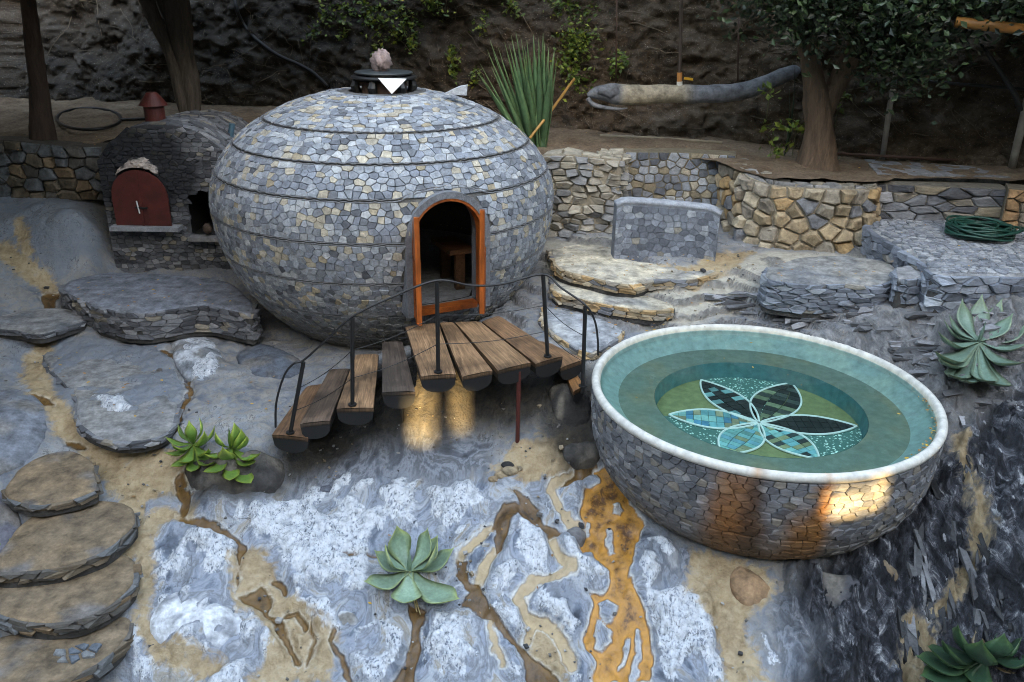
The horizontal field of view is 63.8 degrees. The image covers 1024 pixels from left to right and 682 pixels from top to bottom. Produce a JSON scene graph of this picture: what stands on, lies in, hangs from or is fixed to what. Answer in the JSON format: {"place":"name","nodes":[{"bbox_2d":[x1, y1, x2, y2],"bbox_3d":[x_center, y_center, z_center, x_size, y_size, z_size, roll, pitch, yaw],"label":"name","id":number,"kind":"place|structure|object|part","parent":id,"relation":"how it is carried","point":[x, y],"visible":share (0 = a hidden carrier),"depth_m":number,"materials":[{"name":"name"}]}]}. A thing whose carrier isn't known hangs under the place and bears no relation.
{"place":"outdoors","nodes":[
{"label":"outdoors","id":0,"kind":"place"},
{"bbox_2d":[0,195,1023,681],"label":"bedrock","id":1,"kind":"structure","parent":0,"point":[304,551],"depth_m":6.46,"materials":[{"name":"grey stone"}]},
{"bbox_2d":[0,491,21,551],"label":"boulder","id":2,"kind":"object","parent":1,"relation":"on","point":[10,522],"visible":0.38,"depth_m":6.41,"materials":[{"name":"grey stone"}]},
{"bbox_2d":[0,388,47,474],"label":"boulder","id":3,"kind":"object","parent":1,"relation":"on","point":[23,428],"visible":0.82,"depth_m":7.15,"materials":[{"name":"grey stone"}]},
{"bbox_2d":[0,308,86,343],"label":"stone step","id":4,"kind":"object","parent":1,"relation":"on","point":[42,326],"visible":0.93,"depth_m":8.67,"materials":[{"name":"grey stone"}]},
{"bbox_2d":[1,451,103,516],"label":"stone step","id":5,"kind":"object","parent":1,"relation":"on","point":[56,483],"visible":1,"depth_m":6.59,"materials":[{"name":"brown stone"}]},
{"bbox_2d":[0,136,108,199],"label":"retaining wall","id":6,"kind":"structure","parent":1,"relation":"on","point":[60,169],"depth_m":10.26,"materials":[{"name":"grey stone"}]},
{"bbox_2d":[0,617,135,681],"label":"stone step","id":7,"kind":"object","parent":1,"relation":"on","point":[97,655],"visible":0.84,"depth_m":5.55,"materials":[{"name":"brown stone"}]},
{"bbox_2d":[0,501,141,587],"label":"stone step","id":8,"kind":"object","parent":1,"relation":"on","point":[57,548],"visible":0.96,"depth_m":6.16,"materials":[{"name":"stone"}]},
{"bbox_2d":[0,556,143,639],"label":"stone step","id":9,"kind":"object","parent":1,"relation":"on","point":[90,602],"visible":0.81,"depth_m":5.79,"materials":[{"name":"brown stone"}]},
{"bbox_2d":[41,352,188,453],"bbox_3d":[-3.822,0.402,8.050,1.119,0.132,2.866,-16,28,-34],"label":"stone step","id":10,"kind":"object","parent":1,"relation":"on","point":[145,429],"visible":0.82,"depth_m":7.36,"materials":[{"name":"grey stone"}]},
{"bbox_2d":[58,272,262,344],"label":"stone terrace","id":11,"kind":"structure","parent":1,"relation":"on","point":[183,310],"depth_m":8.76,"materials":[{"name":"grey stone"}]},
{"bbox_2d":[97,92,248,273],"bbox_3d":[-3.969,-1.915,10.307,1.680,2.378,1.675,1,23,0],"label":"stone oven","id":12,"kind":"object","parent":1,"relation":"on","point":[155,168],"visible":0.67,"depth_m":9.63,"materials":[{"name":"grey stone"}]},
{"bbox_3d":[-4.497,-1.671,9.594,0.339,0.652,0.036,1,23,0],"label":"door leaf","id":13,"kind":"part","parent":12,"relation":"part of","materials":[{"name":"red metal"}]},
{"bbox_3d":[-4.209,-1.660,9.581,0.385,0.652,0.063,1,23,0],"label":"door leaf","id":14,"kind":"part","parent":12,"relation":"part of","materials":[{"name":"red metal"}]},
{"bbox_2d":[202,223,211,233],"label":"charred stone","id":15,"kind":"object","parent":12,"relation":"on","point":[207,228],"visible":1,"depth_m":9.74,"materials":[{"name":"brown stone"}]},
{"bbox_2d":[150,592,241,648],"bbox_3d":[-2.335,2.091,5.981,0.813,0.356,0.456,9,24,18],"label":"boulder","id":16,"kind":"object","parent":1,"relation":"on","point":[171,614],"visible":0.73,"depth_m":5.93,"materials":[{"name":"white stone"}]},
{"bbox_2d":[171,336,221,382],"bbox_3d":[-3.223,0.186,8.447,0.478,0.215,1.285,-9,25,-23],"label":"boulder","id":17,"kind":"object","parent":1,"relation":"on","point":[199,350],"visible":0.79,"depth_m":8.38,"materials":[{"name":"grey stone"}]},
{"bbox_2d":[184,450,284,493],"bbox_3d":[-2.325,1.126,6.836,0.839,0.378,0.356,-3,23,-9],"label":"boulder","id":18,"kind":"object","parent":1,"relation":"on","point":[267,471],"visible":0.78,"depth_m":6.79,"materials":[{"name":"grey stone"}]},
{"bbox_2d":[166,418,214,471],"bbox_3d":[-2.689,0.851,6.860,0.420,0.365,0.650,-5,24,-13],"label":"succulent","id":19,"kind":"object","parent":18,"relation":"on","point":[191,455],"visible":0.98,"depth_m":6.90,"materials":[{"name":"green plant"}]},
{"bbox_2d":[201,423,259,482],"bbox_3d":[-2.293,0.903,6.716,0.460,0.400,0.747,-7,24,-18],"label":"succulent","id":20,"kind":"object","parent":18,"relation":"on","point":[238,439],"visible":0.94,"depth_m":6.74,"materials":[{"name":"green plant"}]},
{"bbox_2d":[236,344,300,378],"bbox_3d":[-2.522,0.238,8.410,1.024,0.203,0.548,18,28,34],"label":"boulder","id":21,"kind":"object","parent":1,"relation":"on","point":[261,360],"visible":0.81,"depth_m":8.29,"materials":[{"name":"grey stone"}]},
{"bbox_2d":[320,485,331,491],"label":"pebble","id":22,"kind":"object","parent":1,"relation":"on","point":[326,488],"visible":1,"depth_m":6.96,"materials":[{"name":"grey stone"}]},
{"bbox_2d":[338,611,357,624],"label":"boulder","id":23,"kind":"object","parent":1,"relation":"on","point":[345,617],"visible":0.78,"depth_m":6.05,"materials":[{"name":"grey stone"}]},
{"bbox_2d":[4,250,756,680],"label":"grit","id":24,"kind":"object","parent":1,"relation":"on","point":[528,628],"visible":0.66,"depth_m":6.66,"materials":[{"name":"grey gravel"}]},
{"bbox_2d":[208,86,553,348],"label":"stone dome","id":25,"kind":"structure","parent":1,"relation":"on","point":[331,210],"depth_m":7.78,"materials":[{"name":"grey stone"}]},
{"bbox_2d":[350,69,417,93],"bbox_3d":[-1.343,-2.713,8.634,0.690,0.235,0.690,1,23,0],"label":"roof vent","id":26,"kind":"object","parent":25,"relation":"on","point":[372,85],"visible":0.84,"depth_m":8.45,"materials":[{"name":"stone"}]},
{"bbox_2d":[370,48,392,70],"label":"crystal rock","id":27,"kind":"object","parent":26,"relation":"on","point":[380,59],"visible":0.84,"depth_m":8.49,"materials":[{"name":"pink stone"}]},
{"bbox_2d":[378,78,405,93],"bbox_3d":[-1.206,-2.570,8.285,0.290,0.148,0.069,1,23,0],"label":"cloth","id":28,"kind":"object","parent":26,"relation":"hanging from","point":[391,85],"visible":1,"depth_m":8.28,"materials":[{"name":"white fabric"}]},
{"bbox_2d":[412,217,421,325],"bbox_3d":[-0.858,-0.654,7.412,0.060,1.010,0.310,-3,23,-10],"label":"door leaf","id":29,"kind":"structure","parent":25,"relation":"in","point":[415,222],"depth_m":7.31,"materials":[{"name":"brown wood"}]},
{"bbox_2d":[431,235,471,289],"bbox_3d":[-0.631,-0.822,8.662,0.260,0.437,0.520,-10,25,-25],"label":"bench","id":30,"kind":"object","parent":25,"relation":"on","point":[456,247],"visible":0.95,"depth_m":8.53,"materials":[{"name":"brown wood"}]},
{"bbox_2d":[444,84,467,94],"bbox_3d":[-0.575,-2.572,8.416,0.240,0.100,0.100,1,23,0],"label":"stone fin","id":31,"kind":"object","parent":25,"relation":"on","point":[460,90],"visible":1,"depth_m":8.38,"materials":[{"name":"white stone"}]},
{"bbox_2d":[479,209,485,313],"bbox_3d":[-0.277,-0.763,7.693,0.063,1.010,0.311,1,23,0],"label":"door leaf","id":32,"kind":"structure","parent":25,"relation":"in","point":[482,249],"depth_m":7.59,"materials":[{"name":"brown wood"}]},
{"bbox_2d":[364,526,459,614],"bbox_3d":[-0.732,1.724,6.150,0.714,0.499,0.625,1,23,0],"label":"agave","id":33,"kind":"object","parent":1,"relation":"on","point":[414,585],"visible":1,"depth_m":6.23,"materials":[{"name":"green plant"}]},
{"bbox_2d":[272,273,598,452],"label":"timber steps","id":34,"kind":"structure","parent":1,"relation":"on","point":[500,349],"depth_m":6.92,"materials":[{"name":"brown wood"}]},
{"bbox_2d":[488,475,497,481],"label":"pebble","id":35,"kind":"object","parent":1,"relation":"on","point":[492,479],"visible":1,"depth_m":6.92,"materials":[{"name":"beige stone"}]},
{"bbox_2d":[494,471,507,478],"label":"pebble","id":36,"kind":"object","parent":1,"relation":"on","point":[500,474],"visible":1,"depth_m":6.93,"materials":[{"name":"beige stone"}]},
{"bbox_2d":[501,461,513,467],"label":"pebble","id":37,"kind":"object","parent":1,"relation":"on","point":[506,463],"visible":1,"depth_m":7.00,"materials":[{"name":"grey stone"}]},
{"bbox_2d":[502,466,517,475],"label":"pebble","id":38,"kind":"object","parent":1,"relation":"on","point":[509,470],"visible":1,"depth_m":6.94,"materials":[{"name":"beige stone"}]},
{"bbox_2d":[58,117,984,613],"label":"fallen leaves","id":39,"kind":"object","parent":1,"relation":"on","point":[616,333],"visible":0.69,"depth_m":8.04,"materials":[{"name":"brown plant"}]},
{"bbox_2d":[549,383,590,426],"bbox_3d":[0.518,0.588,7.258,0.386,0.422,0.252,1,23,0],"label":"boulder","id":40,"kind":"object","parent":1,"relation":"on","point":[567,410],"visible":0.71,"depth_m":7.18,"materials":[{"name":"grey stone"}]},
{"bbox_2d":[567,526,585,546],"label":"boulder","id":41,"kind":"object","parent":1,"relation":"on","point":[578,533],"visible":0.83,"depth_m":6.54,"materials":[{"name":"grey stone"}]},
{"bbox_2d":[562,441,599,469],"bbox_3d":[0.603,1.016,7.182,0.358,0.248,0.154,-5,24,-15],"label":"boulder","id":42,"kind":"object","parent":1,"relation":"on","point":[583,455],"visible":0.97,"depth_m":7.12,"materials":[{"name":"grey stone"}]},
{"bbox_2d":[538,307,624,360],"bbox_3d":[0.625,-0.084,8.098,0.710,0.173,1.231,-14,27,-31],"label":"stone ledge","id":43,"kind":"object","parent":1,"relation":"on","point":[561,333],"visible":0.76,"depth_m":7.92,"materials":[{"name":"grey stone"}]},
{"bbox_2d":[542,147,631,238],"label":"retaining wall","id":44,"kind":"structure","parent":1,"relation":"on","point":[589,188],"depth_m":9.77,"materials":[{"name":"stone"}]},
{"bbox_2d":[548,278,674,324],"bbox_3d":[0.936,-0.401,8.446,1.502,0.176,0.498,14,26,29],"label":"stone ledge","id":45,"kind":"object","parent":1,"relation":"on","point":[646,310],"visible":0.86,"depth_m":8.23,"materials":[{"name":"beige stone"}]},
{"bbox_2d":[546,244,718,297],"bbox_3d":[1.143,-0.743,8.852,1.922,0.175,1.110,15,27,31],"label":"stone ledge","id":46,"kind":"object","parent":1,"relation":"on","point":[608,277],"visible":0.94,"depth_m":8.60,"materials":[{"name":"beige stone"}]},
{"bbox_2d":[611,196,722,261],"bbox_3d":[1.675,-1.196,8.963,1.168,0.722,0.230,3,23,5],"label":"standing stone screen","id":47,"kind":"object","parent":46,"relation":"on","point":[643,228],"visible":0.93,"depth_m":8.88,"materials":[{"name":"grey stone"}]},
{"bbox_2d":[611,148,735,205],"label":"retaining wall","id":48,"kind":"structure","parent":1,"relation":"on","point":[660,173],"depth_m":10.40,"materials":[{"name":"stone"}]},
{"bbox_2d":[730,566,769,605],"bbox_3d":[1.762,1.865,6.143,0.267,0.268,0.310,-18,29,-37],"label":"boulder","id":49,"kind":"object","parent":1,"relation":"on","point":[748,587],"visible":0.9,"depth_m":6.08,"materials":[{"name":"brown stone"}]},
{"bbox_2d":[590,324,947,560],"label":"bowl pool","id":50,"kind":"structure","parent":1,"relation":"on","point":[812,463],"depth_m":6.56,"materials":[{"name":"stone"}]},
{"bbox_2d":[776,580,783,592],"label":"boulder","id":51,"kind":"object","parent":1,"relation":"on","point":[780,583],"visible":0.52,"depth_m":6.11,"materials":[{"name":"grey stone"}]},
{"bbox_2d":[715,158,881,253],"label":"retaining wall","id":52,"kind":"structure","parent":1,"relation":"on","point":[814,215],"depth_m":9.22,"materials":[{"name":"beige stone"}]},
{"bbox_2d":[757,256,893,317],"bbox_3d":[3.178,-0.561,8.320,1.476,0.360,1.011,1,23,0],"label":"stone ledge","id":53,"kind":"object","parent":1,"relation":"on","point":[803,292],"visible":0.81,"depth_m":7.95,"materials":[{"name":"grey stone"}]},
{"bbox_2d":[822,571,860,608],"bbox_3d":[2.404,1.911,6.045,0.410,0.316,0.371,1,23,0],"label":"boulder","id":54,"kind":"object","parent":1,"relation":"on","point":[834,585],"visible":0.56,"depth_m":6.02,"materials":[{"name":"grey stone"}]},
{"bbox_2d":[703,291,1023,668],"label":"schist rubble","id":55,"kind":"object","parent":1,"relation":"on","point":[907,632],"visible":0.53,"depth_m":6.80,"materials":[{"name":"stone"}]},
{"bbox_2d":[883,560,897,580],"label":"boulder","id":56,"kind":"object","parent":1,"relation":"on","point":[891,570],"visible":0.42,"depth_m":6.04,"materials":[{"name":"brown stone"}]},
{"bbox_2d":[888,265,920,307],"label":"stone block","id":57,"kind":"structure","parent":1,"relation":"on","point":[903,291],"depth_m":7.79,"materials":[{"name":"grey stone"}]},
{"bbox_2d":[860,218,1023,312],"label":"paved platform","id":58,"kind":"structure","parent":1,"relation":"on","point":[952,279],"depth_m":7.98,"materials":[{"name":"stone"}]},
{"bbox_2d":[877,179,1005,220],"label":"retaining wall","id":59,"kind":"structure","parent":58,"relation":"on","point":[923,200],"depth_m":9.22,"materials":[{"name":"stone"}]},
{"bbox_2d":[864,159,1010,183],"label":"bench slab","id":60,"kind":"structure","parent":59,"relation":"on","point":[917,168],"depth_m":9.54,"materials":[{"name":"grey stone"}]},
{"bbox_2d":[880,43,898,159],"bbox_3d":[4.584,-2.862,9.931,0.070,1.468,0.260,15,27,30],"label":"pole","id":61,"kind":"object","parent":60,"relation":"on","point":[886,129],"visible":0.45,"depth_m":9.98,"materials":[{"name":"wood"}]},
{"bbox_2d":[944,215,1023,241],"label":"hose coil","id":62,"kind":"object","parent":58,"relation":"on","point":[975,228],"visible":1,"depth_m":8.54,"materials":[{"name":"green rubber"}]},
{"bbox_2d":[999,183,1023,229],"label":"retaining wall","id":63,"kind":"structure","parent":58,"relation":"on","point":[1012,210],"depth_m":8.95,"materials":[{"name":"beige stone"}]},
{"bbox_2d":[916,624,1023,681],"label":"agave","id":64,"kind":"object","parent":1,"relation":"on","point":[971,662],"visible":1,"depth_m":5.33,"materials":[{"name":"green plant"}]},
{"bbox_2d":[935,294,1023,386],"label":"agave","id":65,"kind":"object","parent":1,"relation":"on","point":[973,352],"visible":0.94,"depth_m":7.16,"materials":[{"name":"green plant"}]},
{"bbox_2d":[0,0,1023,185],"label":"cliff","id":66,"kind":"structure","parent":0,"point":[73,72],"depth_m":11.84,"materials":[{"name":"soil"}]},
{"bbox_2d":[233,0,328,87],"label":"black hose","id":67,"kind":"object","parent":66,"relation":"on","point":[276,54],"visible":1,"depth_m":12.78,"materials":[{"name":"black rubber"}]},
{"bbox_2d":[300,20,326,45],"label":"vine","id":68,"kind":"object","parent":66,"relation":"on","point":[311,33],"visible":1,"depth_m":12.76,"materials":[{"name":"green plant"}]},
{"bbox_2d":[309,0,341,27],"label":"vine","id":69,"kind":"object","parent":66,"relation":"on","point":[322,18],"visible":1,"depth_m":12.69,"materials":[{"name":"green plant"}]},
{"bbox_2d":[328,1,352,40],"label":"vine","id":70,"kind":"object","parent":66,"relation":"on","point":[341,22],"visible":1,"depth_m":12.63,"materials":[{"name":"green plant"}]},
{"bbox_2d":[342,0,406,40],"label":"vine","id":71,"kind":"object","parent":66,"relation":"on","point":[375,10],"visible":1,"depth_m":12.51,"materials":[{"name":"green plant"}]},
{"bbox_2d":[370,39,385,64],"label":"vine","id":72,"kind":"object","parent":66,"relation":"on","point":[377,45],"visible":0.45,"depth_m":12.55,"materials":[{"name":"green plant"}]},
{"bbox_2d":[385,0,413,44],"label":"vine","id":73,"kind":"object","parent":66,"relation":"attached to","point":[397,33],"visible":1,"depth_m":12.45,"materials":[{"name":"green plant"}]},
{"bbox_2d":[398,9,423,53],"bbox_3d":[-1.465,-4.678,12.437,0.406,0.628,0.444,-12,26,-28],"label":"vine","id":74,"kind":"object","parent":66,"relation":"on","point":[410,45],"visible":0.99,"depth_m":12.45,"materials":[{"name":"green plant"}]},
{"bbox_2d":[420,0,455,21],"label":"vine","id":75,"kind":"object","parent":66,"relation":"on","point":[432,3],"visible":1,"depth_m":12.27,"materials":[{"name":"green plant"}]},
{"bbox_2d":[444,44,461,84],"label":"vine","id":76,"kind":"object","parent":66,"relation":"on","point":[452,52],"visible":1,"depth_m":12.28,"materials":[{"name":"green plant"}]},
{"bbox_2d":[468,65,481,88],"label":"vine","id":77,"kind":"object","parent":66,"relation":"on","point":[474,80],"visible":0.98,"depth_m":12.14,"materials":[{"name":"green plant"}]},
{"bbox_2d":[468,8,493,36],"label":"vine","id":78,"kind":"object","parent":66,"relation":"on","point":[480,24],"visible":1,"depth_m":12.10,"materials":[{"name":"green plant"}]},
{"bbox_2d":[501,0,526,18],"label":"vine","id":79,"kind":"object","parent":66,"relation":"on","point":[509,2],"visible":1,"depth_m":11.90,"materials":[{"name":"green plant"}]},
{"bbox_2d":[47,0,1023,164],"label":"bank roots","id":80,"kind":"object","parent":66,"relation":"on","point":[586,122],"visible":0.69,"depth_m":11.79,"materials":[{"name":"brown plant"}]},
{"bbox_2d":[546,34,596,101],"bbox_3d":[0.849,-3.856,11.630,0.443,0.900,0.747,-19,30,-40],"label":"vine","id":81,"kind":"object","parent":66,"relation":"on","point":[575,70],"visible":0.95,"depth_m":11.59,"materials":[{"name":"green plant"}]},
{"bbox_2d":[543,0,610,28],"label":"vine","id":82,"kind":"object","parent":66,"relation":"on","point":[570,5],"visible":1,"depth_m":11.66,"materials":[{"name":"green plant"}]},
{"bbox_2d":[556,12,606,66],"bbox_3d":[0.947,-4.216,11.537,0.797,0.736,0.449,19,29,36],"label":"vine","id":83,"kind":"object","parent":66,"relation":"on","point":[571,39],"visible":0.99,"depth_m":11.51,"materials":[{"name":"green plant"}]},
{"bbox_2d":[615,0,617,82],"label":"hanging rod","id":84,"kind":"object","parent":66,"relation":"hanging from","point":[616,46],"visible":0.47,"depth_m":10.39,"materials":[{"name":"brown metal"}]},
{"bbox_2d":[586,65,800,110],"bbox_3d":[2.257,-3.170,10.295,2.653,0.583,0.286,1,23,0],"label":"serpent spout","id":85,"kind":"object","parent":84,"relation":"hanging from","point":[622,94],"visible":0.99,"depth_m":10.24,"materials":[{"name":"grey stone"}]},
{"bbox_2d":[677,0,692,85],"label":"water pipe","id":86,"kind":"object","parent":85,"relation":"attached to","point":[679,78],"visible":0.99,"depth_m":10.12,"materials":[{"name":"white paint"}]},
{"bbox_2d":[607,49,629,78],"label":"vine","id":87,"kind":"object","parent":66,"relation":"on","point":[621,66],"visible":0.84,"depth_m":11.38,"materials":[{"name":"green plant"}]},
{"bbox_2d":[756,81,780,119],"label":"seedling","id":88,"kind":"object","parent":66,"relation":"on","point":[768,87],"visible":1,"depth_m":9.74,"materials":[{"name":"green plant"}]},
{"bbox_2d":[1008,99,1023,168],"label":"pole","id":89,"kind":"object","parent":66,"relation":"on","point":[1016,148],"visible":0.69,"depth_m":9.57,"materials":[{"name":"wood"}]},
{"bbox_2d":[898,77,1023,90],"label":"cross pipe","id":90,"kind":"object","parent":89,"relation":"attached to","point":[974,85],"visible":0.58,"depth_m":9.52,"materials":[{"name":"black metal"}]},
{"bbox_2d":[0,97,1023,181],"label":"dirt terrace","id":91,"kind":"structure","parent":0,"point":[14,116],"depth_m":10.90,"materials":[{"name":"brown soil"}]},
{"bbox_2d":[20,0,57,140],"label":"shade tree","id":92,"kind":"object","parent":91,"relation":"on","point":[41,125],"visible":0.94,"depth_m":10.06,"materials":[{"name":"brown plant"}]},
{"bbox_2d":[55,107,144,130],"bbox_3d":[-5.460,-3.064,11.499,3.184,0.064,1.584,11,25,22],"label":"black hose","id":93,"kind":"object","parent":91,"relation":"on","point":[118,122],"visible":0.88,"depth_m":11.50,"materials":[{"name":"black rubber"}]},
{"bbox_2d":[139,0,200,112],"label":"shade tree","id":94,"kind":"object","parent":91,"relation":"on","point":[174,37],"visible":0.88,"depth_m":11.14,"materials":[{"name":"brown plant"}]},
{"bbox_2d":[477,35,557,146],"bbox_3d":[0.059,-3.178,10.437,1.017,1.442,0.596,1,23,0],"label":"flax plant","id":95,"kind":"object","parent":91,"relation":"on","point":[530,104],"visible":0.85,"depth_m":10.37,"materials":[{"name":"green plant"}]},
{"bbox_2d":[529,78,574,138],"bbox_3d":[0.515,-2.997,10.568,0.050,0.682,1.007,17,28,33],"label":"bamboo cane","id":96,"kind":"object","parent":95,"relation":"attached to","point":[553,107],"visible":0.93,"depth_m":10.61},
{"bbox_2d":[600,134,721,143],"bbox_3d":[2.021,-2.755,11.205,1.652,0.044,0.104,7,24,14],"label":"timber pole","id":97,"kind":"object","parent":91,"relation":"on","point":[690,140],"visible":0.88,"depth_m":11.21,"materials":[{"name":"wood"}]},
{"bbox_2d":[759,119,784,156],"bbox_3d":[3.108,-2.464,9.964,0.320,0.460,0.225,-9,25,-22],"label":"seedling","id":98,"kind":"object","parent":91,"relation":"on","point":[764,128],"visible":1,"depth_m":9.89,"materials":[{"name":"green plant"}]},
{"bbox_2d":[759,137,793,158],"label":"seedling","id":99,"kind":"object","parent":91,"relation":"on","point":[778,151],"visible":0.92,"depth_m":10.02,"materials":[{"name":"green plant"}]},
{"bbox_2d":[784,71,794,154],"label":"strap plant","id":100,"kind":"object","parent":91,"relation":"on","point":[789,134],"visible":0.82,"depth_m":10.27,"materials":[{"name":"green plant"}]},
{"bbox_2d":[781,118,804,155],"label":"seedling","id":101,"kind":"object","parent":91,"relation":"on","point":[801,129],"visible":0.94,"depth_m":9.91,"materials":[{"name":"green plant"}]},
{"bbox_2d":[835,91,851,125],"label":"seedling","id":102,"kind":"object","parent":91,"relation":"on","point":[846,95],"visible":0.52,"depth_m":9.79,"materials":[{"name":"green plant"}]},
{"bbox_2d":[696,0,1023,182],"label":"leaning tree","id":103,"kind":"object","parent":91,"relation":"on","point":[821,96],"visible":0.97,"depth_m":8.44,"materials":[{"name":"green plant"}]},
{"bbox_2d":[737,17,738,81],"bbox_3d":[2.853,-3.669,10.371,0.103,0.768,0.020,1,23,0],"label":"hanging rod","id":104,"kind":"object","parent":103,"relation":"hanging from","point":[738,54],"visible":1,"depth_m":10.39,"materials":[{"name":"metal"}]},
{"bbox_2d":[954,16,1023,34],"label":"bamboo beam","id":105,"kind":"structure","parent":103,"relation":"attached to","point":[1002,27],"depth_m":7.90,"materials":[{"name":"brown wood"}]},
{"bbox_2d":[983,47,1022,111],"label":"branch","id":106,"kind":"object","parent":103,"relation":"attached to","point":[1011,89],"visible":1,"depth_m":8.76,"materials":[{"name":"black wood"}]},
{"bbox_2d":[837,152,970,161],"bbox_3d":[4.953,-2.252,10.108,1.899,0.076,0.037,3,23,5],"label":"timber pole","id":107,"kind":"object","parent":91,"relation":"on","point":[896,156],"visible":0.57,"depth_m":10.11,"materials":[{"name":"brown wood"}]}
]}

